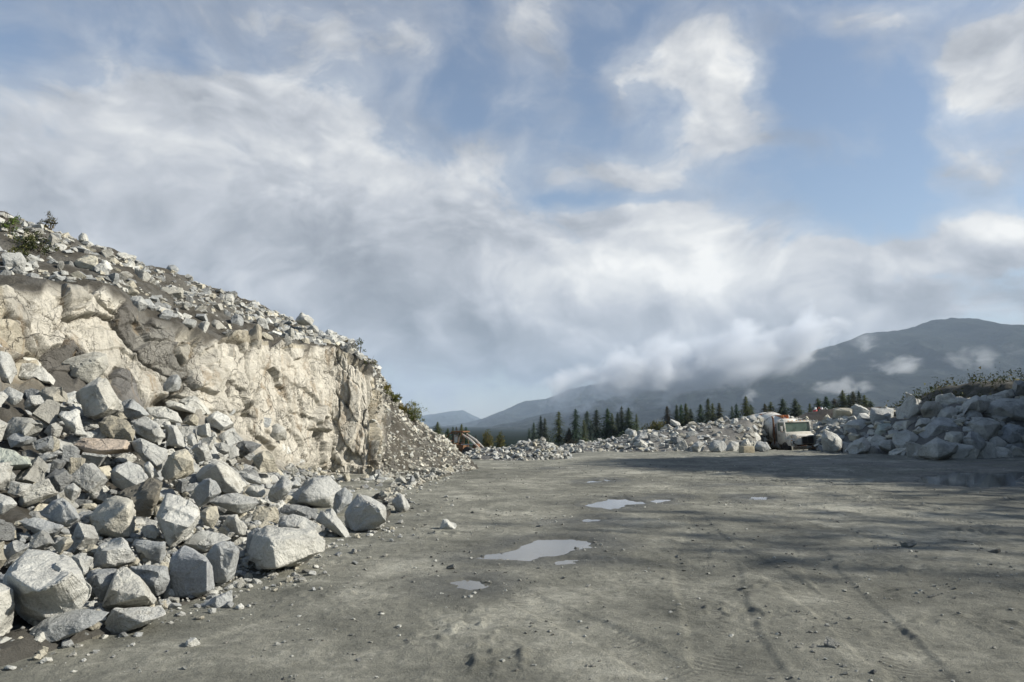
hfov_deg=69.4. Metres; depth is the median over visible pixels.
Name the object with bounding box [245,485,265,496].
boulder
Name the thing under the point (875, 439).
boulder
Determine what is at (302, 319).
boulder
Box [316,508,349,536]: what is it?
boulder
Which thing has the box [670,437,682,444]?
boulder
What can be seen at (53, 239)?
boulder
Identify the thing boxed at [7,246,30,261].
weed
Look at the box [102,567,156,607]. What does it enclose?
boulder
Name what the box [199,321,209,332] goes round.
boulder
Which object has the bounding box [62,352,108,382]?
boulder
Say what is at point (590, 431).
conifer
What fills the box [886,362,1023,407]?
undergrowth
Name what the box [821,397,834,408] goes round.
conifer
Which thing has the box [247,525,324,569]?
boulder
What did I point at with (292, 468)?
boulder
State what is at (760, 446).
boulder
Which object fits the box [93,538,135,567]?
boulder
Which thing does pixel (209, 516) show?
boulder
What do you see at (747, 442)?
boulder
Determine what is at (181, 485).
boulder
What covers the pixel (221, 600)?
boulder
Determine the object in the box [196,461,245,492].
boulder
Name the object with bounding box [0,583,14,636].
boulder
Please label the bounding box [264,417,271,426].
boulder
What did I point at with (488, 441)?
broadleaf tree
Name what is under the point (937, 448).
boulder
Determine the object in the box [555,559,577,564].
puddle water
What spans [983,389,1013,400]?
boulder
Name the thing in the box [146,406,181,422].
boulder
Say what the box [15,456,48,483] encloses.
boulder
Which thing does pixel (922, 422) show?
boulder
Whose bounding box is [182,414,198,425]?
boulder
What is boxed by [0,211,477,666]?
quarry hillside
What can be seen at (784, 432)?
mixer truck
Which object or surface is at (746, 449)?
concrete block
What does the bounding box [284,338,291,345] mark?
boulder
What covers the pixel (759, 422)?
rock pile
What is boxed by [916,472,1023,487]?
puddle water
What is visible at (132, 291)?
boulder
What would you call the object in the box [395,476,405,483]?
boulder
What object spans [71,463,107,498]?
boulder
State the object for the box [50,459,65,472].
boulder
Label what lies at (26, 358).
boulder
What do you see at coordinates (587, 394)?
mountain
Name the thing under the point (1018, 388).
boulder
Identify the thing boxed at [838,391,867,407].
conifer
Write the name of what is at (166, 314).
boulder
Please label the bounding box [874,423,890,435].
boulder
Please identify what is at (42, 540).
boulder
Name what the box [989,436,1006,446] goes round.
boulder
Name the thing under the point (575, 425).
conifer
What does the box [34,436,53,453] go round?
boulder
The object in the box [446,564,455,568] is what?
stone
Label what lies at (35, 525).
boulder
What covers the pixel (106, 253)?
boulder
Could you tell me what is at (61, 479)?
boulder
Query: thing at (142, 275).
boulder
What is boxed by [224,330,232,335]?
boulder
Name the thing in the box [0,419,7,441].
boulder
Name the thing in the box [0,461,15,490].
boulder
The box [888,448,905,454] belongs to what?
boulder
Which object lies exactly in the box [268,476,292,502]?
boulder
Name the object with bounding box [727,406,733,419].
conifer
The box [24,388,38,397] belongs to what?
boulder
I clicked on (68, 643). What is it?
fallen stones
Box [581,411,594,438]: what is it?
conifer
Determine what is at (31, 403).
boulder
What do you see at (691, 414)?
conifer
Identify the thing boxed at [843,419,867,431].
boulder
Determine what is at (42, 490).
boulder
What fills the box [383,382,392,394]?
shrub
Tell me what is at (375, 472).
boulder
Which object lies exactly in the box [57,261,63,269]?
boulder
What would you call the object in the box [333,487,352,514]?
boulder
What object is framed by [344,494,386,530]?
boulder
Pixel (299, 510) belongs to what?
boulder
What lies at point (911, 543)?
stone
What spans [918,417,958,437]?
boulder
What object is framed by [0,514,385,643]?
heap foot rubble
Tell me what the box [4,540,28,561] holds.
boulder
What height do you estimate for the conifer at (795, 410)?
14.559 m
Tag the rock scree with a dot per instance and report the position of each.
(389, 498)
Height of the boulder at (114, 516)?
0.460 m
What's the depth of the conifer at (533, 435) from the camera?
227.85 m
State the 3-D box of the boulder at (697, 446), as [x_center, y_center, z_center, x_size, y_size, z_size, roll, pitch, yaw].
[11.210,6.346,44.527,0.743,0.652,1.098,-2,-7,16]
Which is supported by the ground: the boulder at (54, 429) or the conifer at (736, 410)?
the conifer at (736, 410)
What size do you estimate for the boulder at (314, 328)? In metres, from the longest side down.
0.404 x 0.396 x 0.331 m
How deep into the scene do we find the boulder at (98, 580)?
6.42 m
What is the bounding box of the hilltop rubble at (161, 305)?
[0,212,381,376]
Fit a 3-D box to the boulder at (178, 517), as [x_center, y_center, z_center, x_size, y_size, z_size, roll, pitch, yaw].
[-3.828,2.050,8.496,0.462,0.585,0.820,2,-7,-19]
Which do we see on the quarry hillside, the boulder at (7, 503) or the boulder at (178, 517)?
the boulder at (7, 503)
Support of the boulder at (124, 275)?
on the quarry hillside
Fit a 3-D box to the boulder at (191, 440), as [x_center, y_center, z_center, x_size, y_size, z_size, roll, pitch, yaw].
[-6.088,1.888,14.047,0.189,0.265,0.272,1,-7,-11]
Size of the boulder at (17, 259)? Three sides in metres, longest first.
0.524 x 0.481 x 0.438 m
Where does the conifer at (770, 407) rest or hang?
on the ground
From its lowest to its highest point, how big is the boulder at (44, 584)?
0.592 m
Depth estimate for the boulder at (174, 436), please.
13.80 m
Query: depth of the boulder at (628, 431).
53.06 m
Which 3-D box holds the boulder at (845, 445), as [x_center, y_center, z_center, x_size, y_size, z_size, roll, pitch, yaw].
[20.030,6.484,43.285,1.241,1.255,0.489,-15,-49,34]
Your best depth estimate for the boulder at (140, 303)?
18.34 m
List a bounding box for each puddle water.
[451,580,490,589]
[476,539,591,560]
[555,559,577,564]
[582,519,601,521]
[585,499,644,508]
[651,499,670,502]
[751,496,767,499]
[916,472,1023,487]
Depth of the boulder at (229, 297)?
24.46 m
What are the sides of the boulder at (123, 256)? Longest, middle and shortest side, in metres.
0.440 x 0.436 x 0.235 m
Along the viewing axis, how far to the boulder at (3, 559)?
6.67 m
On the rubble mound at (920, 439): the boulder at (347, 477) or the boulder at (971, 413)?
the boulder at (971, 413)
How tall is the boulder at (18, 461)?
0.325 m
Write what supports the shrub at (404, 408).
on the rock scree
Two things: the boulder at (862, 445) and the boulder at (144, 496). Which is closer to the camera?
the boulder at (144, 496)
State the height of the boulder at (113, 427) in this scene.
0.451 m
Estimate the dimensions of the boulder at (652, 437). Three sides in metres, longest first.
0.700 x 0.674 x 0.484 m
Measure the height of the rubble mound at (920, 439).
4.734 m
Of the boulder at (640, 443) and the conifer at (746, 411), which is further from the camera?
the conifer at (746, 411)
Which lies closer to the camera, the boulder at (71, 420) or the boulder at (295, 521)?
the boulder at (295, 521)
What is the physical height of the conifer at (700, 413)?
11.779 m
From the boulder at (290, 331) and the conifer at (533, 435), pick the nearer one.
the boulder at (290, 331)
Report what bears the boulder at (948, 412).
on the rubble mound at (920, 439)
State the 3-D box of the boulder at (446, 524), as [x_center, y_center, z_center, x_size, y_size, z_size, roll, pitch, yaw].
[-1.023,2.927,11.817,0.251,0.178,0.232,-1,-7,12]
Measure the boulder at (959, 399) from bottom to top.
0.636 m
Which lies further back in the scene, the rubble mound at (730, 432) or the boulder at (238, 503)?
the rubble mound at (730, 432)
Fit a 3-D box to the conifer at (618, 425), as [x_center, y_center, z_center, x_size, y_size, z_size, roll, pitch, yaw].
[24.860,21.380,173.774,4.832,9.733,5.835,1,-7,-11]
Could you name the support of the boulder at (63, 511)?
on the heap foot rubble at (134, 537)
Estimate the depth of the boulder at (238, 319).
22.68 m
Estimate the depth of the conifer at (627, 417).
156.73 m
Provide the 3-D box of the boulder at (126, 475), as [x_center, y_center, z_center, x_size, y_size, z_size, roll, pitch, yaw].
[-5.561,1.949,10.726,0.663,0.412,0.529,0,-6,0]
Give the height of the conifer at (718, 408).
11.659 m
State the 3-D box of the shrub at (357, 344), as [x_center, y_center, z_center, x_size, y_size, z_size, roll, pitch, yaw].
[-5.577,0.321,26.991,0.469,0.961,0.593,-1,-7,13]
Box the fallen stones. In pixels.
[3,471,470,680]
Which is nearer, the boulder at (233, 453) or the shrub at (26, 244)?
the boulder at (233, 453)
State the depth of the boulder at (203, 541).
8.68 m
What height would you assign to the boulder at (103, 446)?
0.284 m
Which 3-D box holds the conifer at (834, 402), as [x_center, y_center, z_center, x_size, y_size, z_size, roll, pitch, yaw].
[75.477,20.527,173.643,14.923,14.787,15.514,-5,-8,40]
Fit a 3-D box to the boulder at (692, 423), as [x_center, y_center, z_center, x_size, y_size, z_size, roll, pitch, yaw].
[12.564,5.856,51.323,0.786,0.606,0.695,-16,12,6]
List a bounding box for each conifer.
[432,422,447,435]
[460,427,473,446]
[530,423,538,439]
[535,417,549,441]
[539,418,553,442]
[550,412,568,445]
[560,428,577,444]
[567,407,588,444]
[577,420,592,441]
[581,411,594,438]
[586,409,605,440]
[586,420,594,439]
[590,408,620,439]
[611,414,617,436]
[613,406,625,436]
[614,407,639,435]
[614,412,619,435]
[634,414,640,431]
[661,406,674,426]
[671,404,683,427]
[678,404,684,423]
[680,403,695,426]
[687,407,695,421]
[692,404,705,422]
[696,399,715,422]
[709,403,716,420]
[711,403,726,421]
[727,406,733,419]
[729,404,739,418]
[737,395,754,416]
[758,403,769,412]
[766,402,780,412]
[776,398,793,414]
[782,399,805,416]
[808,398,827,411]
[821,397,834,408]
[829,398,838,407]
[832,390,849,408]
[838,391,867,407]
[856,391,862,405]
[860,395,868,406]
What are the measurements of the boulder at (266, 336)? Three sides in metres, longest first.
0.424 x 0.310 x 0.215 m
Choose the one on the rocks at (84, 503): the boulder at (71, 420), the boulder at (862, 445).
the boulder at (71, 420)
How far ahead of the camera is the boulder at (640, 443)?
46.04 m
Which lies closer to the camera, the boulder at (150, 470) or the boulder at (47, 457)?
the boulder at (47, 457)
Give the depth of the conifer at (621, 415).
158.81 m
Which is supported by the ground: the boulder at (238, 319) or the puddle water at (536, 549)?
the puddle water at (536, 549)
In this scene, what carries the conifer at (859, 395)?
on the ground
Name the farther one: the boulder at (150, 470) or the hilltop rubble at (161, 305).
the hilltop rubble at (161, 305)
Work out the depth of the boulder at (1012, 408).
41.67 m
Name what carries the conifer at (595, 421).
on the ground
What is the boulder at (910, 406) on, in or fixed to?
on the rubble mound at (920, 439)
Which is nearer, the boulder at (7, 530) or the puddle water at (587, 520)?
the boulder at (7, 530)
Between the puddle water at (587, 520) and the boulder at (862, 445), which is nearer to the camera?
the puddle water at (587, 520)
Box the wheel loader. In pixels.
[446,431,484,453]
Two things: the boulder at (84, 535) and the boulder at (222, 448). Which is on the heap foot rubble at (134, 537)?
the boulder at (84, 535)
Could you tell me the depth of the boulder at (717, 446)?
44.21 m
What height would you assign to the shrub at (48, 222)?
0.804 m
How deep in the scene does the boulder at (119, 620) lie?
5.91 m
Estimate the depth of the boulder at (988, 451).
36.31 m
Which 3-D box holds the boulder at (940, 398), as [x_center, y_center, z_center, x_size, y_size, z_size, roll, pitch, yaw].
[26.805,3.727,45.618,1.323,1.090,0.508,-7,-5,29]
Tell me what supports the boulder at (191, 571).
on the ground
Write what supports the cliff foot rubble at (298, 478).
on the quarry hillside
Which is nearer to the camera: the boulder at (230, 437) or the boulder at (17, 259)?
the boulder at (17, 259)
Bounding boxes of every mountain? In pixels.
[416,410,479,425]
[442,372,720,426]
[491,318,1023,429]
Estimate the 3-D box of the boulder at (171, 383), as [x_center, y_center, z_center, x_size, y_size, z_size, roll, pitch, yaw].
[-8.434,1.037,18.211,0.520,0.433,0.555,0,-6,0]
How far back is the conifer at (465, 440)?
118.64 m
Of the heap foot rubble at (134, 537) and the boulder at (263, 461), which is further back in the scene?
the boulder at (263, 461)
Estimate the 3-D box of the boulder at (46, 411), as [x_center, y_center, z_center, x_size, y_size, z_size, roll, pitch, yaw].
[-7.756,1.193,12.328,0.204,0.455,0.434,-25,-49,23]
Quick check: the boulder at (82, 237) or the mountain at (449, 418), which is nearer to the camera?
the boulder at (82, 237)
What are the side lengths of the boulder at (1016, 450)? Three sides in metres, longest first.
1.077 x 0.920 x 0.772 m
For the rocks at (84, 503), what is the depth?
12.26 m
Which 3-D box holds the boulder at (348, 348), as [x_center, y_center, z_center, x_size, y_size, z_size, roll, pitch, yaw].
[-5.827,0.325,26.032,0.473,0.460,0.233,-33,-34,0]
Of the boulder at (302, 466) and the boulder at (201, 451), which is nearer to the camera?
the boulder at (201, 451)
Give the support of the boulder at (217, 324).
on the quarry hillside
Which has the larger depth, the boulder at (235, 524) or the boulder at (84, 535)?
the boulder at (235, 524)
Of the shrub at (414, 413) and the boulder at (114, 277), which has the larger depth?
the shrub at (414, 413)
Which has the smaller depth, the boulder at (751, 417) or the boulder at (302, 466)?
the boulder at (302, 466)
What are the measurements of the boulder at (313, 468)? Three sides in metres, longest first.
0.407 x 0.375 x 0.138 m
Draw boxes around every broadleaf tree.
[482,428,493,447]
[495,432,505,447]
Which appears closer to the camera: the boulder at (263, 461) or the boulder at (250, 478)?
the boulder at (250, 478)
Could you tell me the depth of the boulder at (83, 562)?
7.00 m
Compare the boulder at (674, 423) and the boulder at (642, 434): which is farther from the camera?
the boulder at (674, 423)
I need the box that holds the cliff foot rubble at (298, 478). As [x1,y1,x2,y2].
[287,463,386,491]
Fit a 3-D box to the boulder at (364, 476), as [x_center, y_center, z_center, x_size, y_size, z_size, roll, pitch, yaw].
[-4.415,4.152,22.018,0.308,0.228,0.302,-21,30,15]
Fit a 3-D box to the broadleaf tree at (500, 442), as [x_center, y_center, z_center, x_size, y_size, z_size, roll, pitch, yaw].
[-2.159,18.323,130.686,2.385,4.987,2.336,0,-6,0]
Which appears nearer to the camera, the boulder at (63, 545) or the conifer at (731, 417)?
the boulder at (63, 545)
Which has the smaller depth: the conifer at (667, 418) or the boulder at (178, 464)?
the boulder at (178, 464)
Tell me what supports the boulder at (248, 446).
on the quarry hillside
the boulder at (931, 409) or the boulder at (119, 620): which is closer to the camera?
the boulder at (119, 620)
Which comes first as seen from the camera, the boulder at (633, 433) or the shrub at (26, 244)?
the shrub at (26, 244)
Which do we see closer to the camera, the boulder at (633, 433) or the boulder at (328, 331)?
the boulder at (328, 331)
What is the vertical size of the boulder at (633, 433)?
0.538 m
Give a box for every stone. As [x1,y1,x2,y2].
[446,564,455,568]
[824,636,839,648]
[900,540,916,546]
[988,548,1000,552]
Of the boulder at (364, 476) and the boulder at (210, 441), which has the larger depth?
the boulder at (364, 476)
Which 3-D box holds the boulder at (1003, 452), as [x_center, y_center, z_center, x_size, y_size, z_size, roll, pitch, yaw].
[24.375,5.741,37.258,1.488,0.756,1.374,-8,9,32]
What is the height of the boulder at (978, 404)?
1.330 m
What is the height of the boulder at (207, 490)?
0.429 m
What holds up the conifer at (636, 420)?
on the ground
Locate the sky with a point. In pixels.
(508, 203)
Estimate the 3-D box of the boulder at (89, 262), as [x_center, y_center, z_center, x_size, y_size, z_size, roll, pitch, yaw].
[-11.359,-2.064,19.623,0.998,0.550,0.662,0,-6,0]
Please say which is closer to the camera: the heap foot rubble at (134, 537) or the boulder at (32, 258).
the heap foot rubble at (134, 537)
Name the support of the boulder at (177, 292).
on the quarry hillside
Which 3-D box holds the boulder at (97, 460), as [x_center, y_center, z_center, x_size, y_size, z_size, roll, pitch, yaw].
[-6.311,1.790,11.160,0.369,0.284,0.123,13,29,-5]
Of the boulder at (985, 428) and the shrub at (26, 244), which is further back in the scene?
the boulder at (985, 428)
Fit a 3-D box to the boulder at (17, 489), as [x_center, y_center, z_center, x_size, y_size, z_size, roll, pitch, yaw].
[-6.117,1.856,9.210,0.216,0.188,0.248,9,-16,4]
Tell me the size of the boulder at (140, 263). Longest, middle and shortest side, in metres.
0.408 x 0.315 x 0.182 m
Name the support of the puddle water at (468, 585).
on the ground
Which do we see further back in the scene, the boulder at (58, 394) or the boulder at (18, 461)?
the boulder at (58, 394)
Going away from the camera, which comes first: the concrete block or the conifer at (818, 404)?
the concrete block
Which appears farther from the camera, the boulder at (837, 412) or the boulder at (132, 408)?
the boulder at (837, 412)
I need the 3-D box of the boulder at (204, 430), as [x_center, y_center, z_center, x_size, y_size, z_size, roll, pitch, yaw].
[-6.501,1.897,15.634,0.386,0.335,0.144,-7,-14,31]
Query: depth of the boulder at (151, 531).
8.47 m
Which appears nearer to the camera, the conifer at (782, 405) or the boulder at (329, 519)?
the boulder at (329, 519)
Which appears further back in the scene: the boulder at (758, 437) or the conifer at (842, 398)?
the conifer at (842, 398)
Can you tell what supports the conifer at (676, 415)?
on the ground
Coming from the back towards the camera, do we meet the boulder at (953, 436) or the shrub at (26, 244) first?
the boulder at (953, 436)
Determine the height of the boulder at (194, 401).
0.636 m
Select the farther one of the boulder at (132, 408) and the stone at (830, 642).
the boulder at (132, 408)
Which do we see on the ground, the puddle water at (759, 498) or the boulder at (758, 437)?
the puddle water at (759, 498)
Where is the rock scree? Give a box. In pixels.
[368,370,475,509]
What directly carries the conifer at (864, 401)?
on the ground
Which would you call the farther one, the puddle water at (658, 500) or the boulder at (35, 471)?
the puddle water at (658, 500)
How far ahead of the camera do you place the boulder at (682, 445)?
45.99 m
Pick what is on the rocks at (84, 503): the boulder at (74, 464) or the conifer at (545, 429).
the boulder at (74, 464)
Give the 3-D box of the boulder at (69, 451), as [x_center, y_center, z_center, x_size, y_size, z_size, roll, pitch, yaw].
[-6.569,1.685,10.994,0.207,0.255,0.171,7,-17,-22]
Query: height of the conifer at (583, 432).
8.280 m
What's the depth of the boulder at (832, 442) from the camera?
43.33 m
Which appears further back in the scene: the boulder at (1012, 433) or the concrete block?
the concrete block
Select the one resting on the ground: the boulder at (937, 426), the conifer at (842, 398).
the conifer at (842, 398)
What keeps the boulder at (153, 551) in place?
on the rocks at (84, 503)
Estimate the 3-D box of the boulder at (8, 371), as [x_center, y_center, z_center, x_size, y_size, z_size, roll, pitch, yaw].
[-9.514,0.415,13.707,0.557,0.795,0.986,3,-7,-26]
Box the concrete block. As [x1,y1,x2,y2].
[739,446,754,452]
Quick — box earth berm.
[794,407,881,420]
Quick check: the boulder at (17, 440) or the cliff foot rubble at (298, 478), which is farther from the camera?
the cliff foot rubble at (298, 478)
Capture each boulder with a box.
[0,344,16,383]
[0,391,7,406]
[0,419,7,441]
[0,447,31,470]
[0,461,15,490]
[0,494,16,514]
[0,519,14,540]
[0,541,6,568]
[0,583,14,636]
[1,252,25,271]
[2,417,42,439]
[3,387,22,405]
[3,549,91,620]
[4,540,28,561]
[7,433,35,447]
[8,481,31,496]
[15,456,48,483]
[18,363,54,384]
[18,478,57,506]
[19,517,63,535]
[21,357,40,365]
[23,254,39,263]
[23,395,43,412]
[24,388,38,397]
[29,530,54,549]
[29,609,108,641]
[32,399,60,425]
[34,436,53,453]
[39,387,67,403]
[39,453,57,462]
[40,498,79,526]
[44,422,62,437]
[45,468,77,491]
[46,233,62,245]
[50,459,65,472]
[51,436,59,451]
[52,536,72,553]
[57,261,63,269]
[58,409,87,436]
[61,445,78,461]
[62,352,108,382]
[64,483,80,499]
[67,457,85,474]
[68,522,98,552]
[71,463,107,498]
[71,554,92,575]
[74,255,97,269]
[74,438,134,454]
[75,377,123,419]
[78,233,87,241]
[81,452,106,466]
[86,568,116,600]
[89,495,135,537]
[92,263,108,274]
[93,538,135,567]
[98,415,134,440]
[101,248,114,257]
[101,260,112,269]
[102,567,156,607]
[105,607,165,632]
[106,273,118,283]
[110,461,147,489]
[116,252,136,260]
[117,477,162,516]
[119,271,132,279]
[121,399,148,418]
[125,285,139,295]
[130,296,148,311]
[130,565,169,595]
[131,416,165,444]
[132,438,167,469]
[135,261,144,266]
[135,268,150,281]
[135,540,165,562]
[141,524,159,538]
[144,461,158,477]
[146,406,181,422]
[156,493,199,546]
[159,310,173,319]
[160,287,182,299]
[161,449,194,479]
[163,374,181,391]
[165,400,195,412]
[165,424,185,447]
[166,265,178,273]
[169,545,214,597]
[175,479,187,492]
[179,396,210,414]
[182,318,196,327]
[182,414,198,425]
[184,531,230,551]
[187,433,196,445]
[190,442,212,461]
[193,478,220,506]
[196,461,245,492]
[197,423,210,437]
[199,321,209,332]
[200,506,218,528]
[200,590,232,607]
[201,436,215,449]
[206,411,233,430]
[206,541,239,582]
[210,493,258,513]
[211,320,224,328]
[214,442,229,454]
[218,428,242,445]
[221,514,246,535]
[224,293,233,304]
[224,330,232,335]
[228,445,238,459]
[231,314,243,325]
[236,440,261,452]
[242,473,261,484]
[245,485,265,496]
[246,527,260,552]
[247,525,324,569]
[251,506,278,523]
[252,450,277,472]
[257,318,268,329]
[262,332,273,340]
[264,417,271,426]
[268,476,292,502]
[270,424,286,440]
[278,514,321,532]
[279,504,317,519]
[282,444,290,453]
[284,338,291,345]
[285,463,298,474]
[286,328,294,339]
[291,475,340,507]
[296,312,313,325]
[296,465,308,469]
[306,465,317,475]
[308,325,318,332]
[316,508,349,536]
[325,329,336,334]
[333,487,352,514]
[343,345,351,352]
[343,473,350,481]
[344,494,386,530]
[359,474,368,479]
[371,470,379,475]
[392,494,409,511]
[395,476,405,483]
[406,475,414,484]
[436,471,444,475]
[440,519,456,528]
[444,467,453,471]
[625,428,631,434]
[630,430,636,436]
[635,439,647,446]
[637,430,647,437]
[648,434,658,440]
[670,419,679,425]
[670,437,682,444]
[675,439,687,450]
[688,421,698,426]
[692,441,703,451]
[708,440,726,451]
[726,441,738,450]
[740,439,750,445]
[747,415,756,422]
[755,432,760,440]
[755,441,770,451]
[821,430,842,451]
[832,408,852,417]
[842,442,851,452]
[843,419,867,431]
[845,437,870,453]
[851,404,868,415]
[866,446,877,453]
[867,434,886,447]
[870,407,893,421]
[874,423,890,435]
[878,440,894,451]
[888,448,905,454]
[892,420,907,429]
[892,429,917,447]
[895,392,923,418]
[905,442,921,456]
[912,437,958,459]
[915,418,931,427]
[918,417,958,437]
[921,401,942,417]
[935,393,958,403]
[937,406,958,417]
[941,396,967,404]
[944,431,963,443]
[946,443,979,458]
[958,395,990,414]
[962,431,986,451]
[965,410,982,418]
[968,417,999,440]
[977,441,996,458]
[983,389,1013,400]
[988,398,1023,420]
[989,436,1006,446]
[995,447,1012,457]
[999,423,1023,443]
[1010,446,1023,455]
[1012,380,1023,397]
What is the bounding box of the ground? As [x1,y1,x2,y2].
[0,426,1023,681]
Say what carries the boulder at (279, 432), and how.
on the quarry hillside
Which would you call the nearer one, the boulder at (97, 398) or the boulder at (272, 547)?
the boulder at (272, 547)
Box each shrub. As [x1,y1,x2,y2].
[0,214,21,234]
[6,227,59,255]
[39,212,57,229]
[354,337,365,352]
[364,356,377,365]
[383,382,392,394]
[390,392,402,402]
[398,402,412,413]
[407,401,426,424]
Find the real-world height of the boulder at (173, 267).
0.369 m
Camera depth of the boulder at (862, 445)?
41.28 m
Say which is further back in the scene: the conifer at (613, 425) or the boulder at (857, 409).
the conifer at (613, 425)
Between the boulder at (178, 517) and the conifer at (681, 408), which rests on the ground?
the conifer at (681, 408)
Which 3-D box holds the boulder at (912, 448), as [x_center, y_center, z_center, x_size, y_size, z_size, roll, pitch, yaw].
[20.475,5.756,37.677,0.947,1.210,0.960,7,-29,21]
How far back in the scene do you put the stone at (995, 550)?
9.53 m
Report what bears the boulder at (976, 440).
on the rubble mound at (920, 439)
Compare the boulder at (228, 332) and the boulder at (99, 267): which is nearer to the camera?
the boulder at (99, 267)
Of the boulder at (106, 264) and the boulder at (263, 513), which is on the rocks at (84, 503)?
the boulder at (263, 513)
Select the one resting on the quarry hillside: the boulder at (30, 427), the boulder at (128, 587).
the boulder at (30, 427)
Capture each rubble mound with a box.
[468,441,562,460]
[562,418,818,452]
[816,398,1023,454]
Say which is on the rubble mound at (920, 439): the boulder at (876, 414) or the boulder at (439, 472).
the boulder at (876, 414)
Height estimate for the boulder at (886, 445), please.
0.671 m
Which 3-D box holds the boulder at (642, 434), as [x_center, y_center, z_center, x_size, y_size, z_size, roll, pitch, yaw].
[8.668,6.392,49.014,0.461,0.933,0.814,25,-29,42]
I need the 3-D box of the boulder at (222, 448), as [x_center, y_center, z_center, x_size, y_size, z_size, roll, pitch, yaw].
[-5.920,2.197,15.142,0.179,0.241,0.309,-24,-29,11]
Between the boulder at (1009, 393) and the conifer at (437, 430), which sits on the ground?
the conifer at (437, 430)
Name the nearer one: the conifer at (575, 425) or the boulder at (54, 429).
the boulder at (54, 429)
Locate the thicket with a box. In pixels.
[641,420,665,430]
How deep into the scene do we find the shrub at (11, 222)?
19.82 m
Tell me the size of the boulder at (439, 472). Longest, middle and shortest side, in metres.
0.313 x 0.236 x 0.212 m
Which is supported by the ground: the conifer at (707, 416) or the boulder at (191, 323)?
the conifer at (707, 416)
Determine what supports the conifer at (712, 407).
on the ground
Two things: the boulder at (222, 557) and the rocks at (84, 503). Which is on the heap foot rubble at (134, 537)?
the boulder at (222, 557)
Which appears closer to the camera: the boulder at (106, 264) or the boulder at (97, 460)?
the boulder at (97, 460)
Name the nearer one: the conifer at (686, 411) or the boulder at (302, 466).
the boulder at (302, 466)
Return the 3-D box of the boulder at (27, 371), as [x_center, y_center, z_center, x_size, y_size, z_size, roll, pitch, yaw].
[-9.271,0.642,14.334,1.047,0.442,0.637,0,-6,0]
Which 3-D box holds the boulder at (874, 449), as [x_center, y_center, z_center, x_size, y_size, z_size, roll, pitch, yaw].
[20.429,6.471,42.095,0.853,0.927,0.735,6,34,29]
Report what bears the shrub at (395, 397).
on the rock scree
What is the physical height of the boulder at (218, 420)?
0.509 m
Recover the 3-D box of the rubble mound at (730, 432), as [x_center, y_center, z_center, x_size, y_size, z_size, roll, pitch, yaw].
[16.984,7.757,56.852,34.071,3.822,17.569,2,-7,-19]
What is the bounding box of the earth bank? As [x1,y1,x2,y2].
[896,378,1013,407]
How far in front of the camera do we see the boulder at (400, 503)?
13.96 m
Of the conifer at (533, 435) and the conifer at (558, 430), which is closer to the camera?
the conifer at (558, 430)
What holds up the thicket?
on the ground
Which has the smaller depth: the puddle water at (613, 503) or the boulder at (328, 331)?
the puddle water at (613, 503)
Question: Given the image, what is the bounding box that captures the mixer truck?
[752,412,815,449]
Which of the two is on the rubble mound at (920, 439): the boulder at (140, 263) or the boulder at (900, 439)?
the boulder at (900, 439)
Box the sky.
[0,0,1023,418]
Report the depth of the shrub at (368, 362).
26.20 m
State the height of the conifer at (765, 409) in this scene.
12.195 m
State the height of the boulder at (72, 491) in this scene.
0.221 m
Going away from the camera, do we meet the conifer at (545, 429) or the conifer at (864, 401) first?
the conifer at (864, 401)
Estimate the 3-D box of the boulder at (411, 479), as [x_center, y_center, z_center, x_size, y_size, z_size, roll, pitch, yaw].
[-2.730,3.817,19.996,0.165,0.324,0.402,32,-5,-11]
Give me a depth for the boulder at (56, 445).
10.88 m
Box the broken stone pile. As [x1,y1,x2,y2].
[464,436,571,460]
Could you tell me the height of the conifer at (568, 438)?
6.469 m
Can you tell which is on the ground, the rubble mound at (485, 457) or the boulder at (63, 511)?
the rubble mound at (485, 457)
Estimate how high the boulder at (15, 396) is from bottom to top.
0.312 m
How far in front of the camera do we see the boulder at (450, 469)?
25.15 m
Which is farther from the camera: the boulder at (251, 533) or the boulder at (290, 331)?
the boulder at (290, 331)
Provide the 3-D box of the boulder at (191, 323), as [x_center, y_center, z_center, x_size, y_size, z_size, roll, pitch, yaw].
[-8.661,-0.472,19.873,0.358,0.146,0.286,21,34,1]
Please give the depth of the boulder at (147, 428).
13.54 m
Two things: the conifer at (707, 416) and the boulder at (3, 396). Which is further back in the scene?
the conifer at (707, 416)
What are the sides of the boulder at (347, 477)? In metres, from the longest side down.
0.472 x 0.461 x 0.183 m
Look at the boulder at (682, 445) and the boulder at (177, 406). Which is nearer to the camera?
the boulder at (177, 406)
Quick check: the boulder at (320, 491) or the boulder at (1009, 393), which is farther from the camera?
the boulder at (1009, 393)
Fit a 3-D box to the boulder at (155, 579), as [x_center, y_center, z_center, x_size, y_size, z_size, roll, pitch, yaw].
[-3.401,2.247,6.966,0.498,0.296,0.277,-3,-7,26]
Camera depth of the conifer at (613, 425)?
168.78 m
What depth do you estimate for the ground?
7.51 m
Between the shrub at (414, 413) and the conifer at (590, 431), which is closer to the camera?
the shrub at (414, 413)
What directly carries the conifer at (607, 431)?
on the ground
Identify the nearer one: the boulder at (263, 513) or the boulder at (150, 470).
the boulder at (263, 513)
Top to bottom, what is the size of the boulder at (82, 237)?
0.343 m

